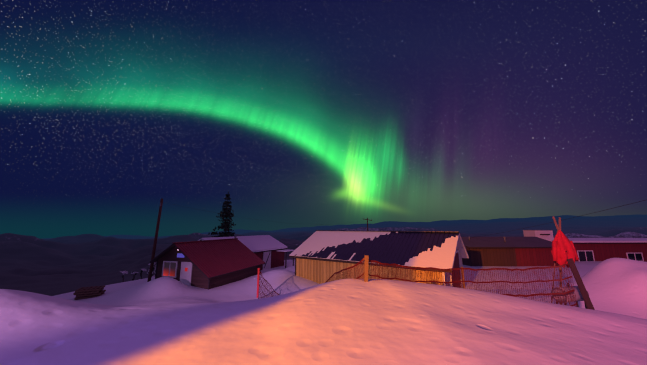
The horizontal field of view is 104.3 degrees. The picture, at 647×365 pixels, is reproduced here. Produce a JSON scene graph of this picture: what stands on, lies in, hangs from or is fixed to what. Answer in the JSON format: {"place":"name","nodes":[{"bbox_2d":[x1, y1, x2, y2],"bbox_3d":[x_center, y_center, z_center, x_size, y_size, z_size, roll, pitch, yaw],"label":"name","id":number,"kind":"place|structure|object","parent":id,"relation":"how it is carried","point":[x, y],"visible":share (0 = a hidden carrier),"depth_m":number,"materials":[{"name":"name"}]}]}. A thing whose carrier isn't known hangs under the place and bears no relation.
{"place":"outdoors","nodes":[
{"label":"outdoors","id":0,"kind":"place"},
{"bbox_2d":[0,0,646,238],"bbox_3d":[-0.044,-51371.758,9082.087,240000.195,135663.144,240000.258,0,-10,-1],"label":"sky","id":1,"kind":"structure","parent":0,"point":[121,117],"depth_m":95311.26,"materials":[{"name":"blue"}]},
{"bbox_2d":[0,214,646,364],"bbox_3d":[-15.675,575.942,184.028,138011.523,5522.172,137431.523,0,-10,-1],"label":"terrain","id":2,"kind":"structure","parent":0,"point":[46,318],"depth_m":4.88,"materials":[{"name":"white snow"}]},
{"bbox_2d":[73,285,105,299],"bbox_3d":[-14.858,7.002,16.041,1.304,0.565,1.093,5,-11,-26],"label":"pallet stack","id":3,"kind":"object","parent":2,"relation":"on","point":[87,292],"visible":0.96,"depth_m":15.73,"materials":[{"name":"brown wood"}]},
{"bbox_2d":[120,271,128,281],"bbox_3d":[-19.088,9.218,23.898,1.114,1.694,1.180,0,-10,-1],"label":"sign","id":4,"kind":"object","parent":2,"relation":"on","point":[124,272],"visible":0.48,"depth_m":23.93,"materials":[{"name":"white"}]},
{"bbox_2d":[147,199,162,281],"bbox_3d":[-13.467,4.733,20.123,0.498,6.923,0.251,-1,-10,8],"label":"utility pole","id":5,"kind":"object","parent":2,"relation":"on","point":[155,243],"visible":0.75,"depth_m":20.07,"materials":[{"name":"brown wood"}]},
{"bbox_2d":[150,238,264,289],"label":"cabin","id":6,"kind":"structure","parent":2,"relation":"on","point":[208,264],"depth_m":18.52,"materials":[{"name":"red metal"}]},
{"bbox_2d":[208,192,235,236],"bbox_3d":[-11.570,5.530,29.306,3.716,8.900,4.115,3,-10,-16],"label":"tall spruce","id":7,"kind":"object","parent":2,"relation":"on","point":[225,225],"visible":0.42,"depth_m":29.04,"materials":[{"name":"green plant"}]},
{"bbox_2d":[198,235,293,269],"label":"shed","id":8,"kind":"structure","parent":2,"relation":"on","point":[269,250],"depth_m":28.64,"materials":[{"name":"white"}]},
{"bbox_2d":[256,255,464,297],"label":"fence posts","id":9,"kind":"object","parent":2,"relation":"on","point":[366,259],"visible":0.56,"depth_m":7.19,"materials":[{"name":"red"}]},
{"bbox_2d":[289,230,468,287],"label":"building","id":10,"kind":"structure","parent":2,"relation":"on","point":[321,256],"depth_m":18.04,"materials":[{"name":"brown wood"}]},
{"bbox_2d":[258,258,576,306],"bbox_3d":[0.576,4.478,9.895,14.348,3.683,4.331,-7,-12,35],"label":"orange safety fence","id":11,"kind":"object","parent":2,"relation":"on","point":[496,285],"visible":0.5,"depth_m":8.04,"materials":[{"name":"red"}]},
{"bbox_2d":[462,237,558,266],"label":"building","id":12,"kind":"structure","parent":2,"relation":"on","point":[509,251],"depth_m":30.10,"materials":[{"name":"brown wood"}]},
{"bbox_2d":[523,230,553,239],"bbox_3d":[31.607,9.341,36.785,2.560,4.710,2.266,0,-10,1],"label":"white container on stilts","id":13,"kind":"object","parent":2,"relation":"on","point":[545,234],"visible":0.58,"depth_m":36.05,"materials":[{"name":"grey"}]},
{"bbox_2d":[551,216,561,304],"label":"wooden poles","id":14,"kind":"object","parent":2,"relation":"on","point":[558,229],"visible":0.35,"depth_m":9.28,"materials":[{"name":"brown wood"}]},
{"bbox_2d":[551,230,575,267],"bbox_3d":[8.659,2.390,9.109,0.838,1.336,0.519,0,-10,-1],"label":"cloth","id":15,"kind":"object","parent":14,"relation":"on","point":[565,251],"visible":0.69,"depth_m":8.94,"materials":[{"name":"fabric"}]},
{"bbox_2d":[552,241,578,260],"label":"red jacket sleeves","id":16,"kind":"object","parent":15,"relation":"attached to","point":[554,247],"visible":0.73,"depth_m":9.01,"materials":[{"name":"fabric"}]},
{"bbox_2d":[551,283,588,308],"bbox_3d":[8.459,4.062,8.602,1.289,1.180,0.494,3,-10,-14],"label":"grey fuel tank","id":17,"kind":"object","parent":2,"relation":"on","point":[577,293],"visible":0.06,"depth_m":8.44,"materials":[{"name":"metal"}]},
{"bbox_2d":[567,258,594,309],"bbox_3d":[7.878,3.318,7.616,0.577,1.958,0.105,-4,-11,22],"label":"leaning plank","id":18,"kind":"object","parent":2,"relation":"on","point":[580,284],"visible":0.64,"depth_m":7.66,"materials":[{"name":"brown wood"}]},
{"bbox_2d":[548,238,646,261],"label":"red house","id":19,"kind":"structure","parent":2,"relation":"on","point":[595,249],"depth_m":34.54,"materials":[{"name":"red wood"}]},
{"bbox_2d":[472,200,644,237],"bbox_3d":[17.728,3.579,21.534,0.022,3.172,19.308,0,-10,0],"label":"wire","id":20,"kind":"object","parent":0,"point":[573,217],"visible":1,"depth_m":17.24,"materials":[{"name":"black"}]}
]}

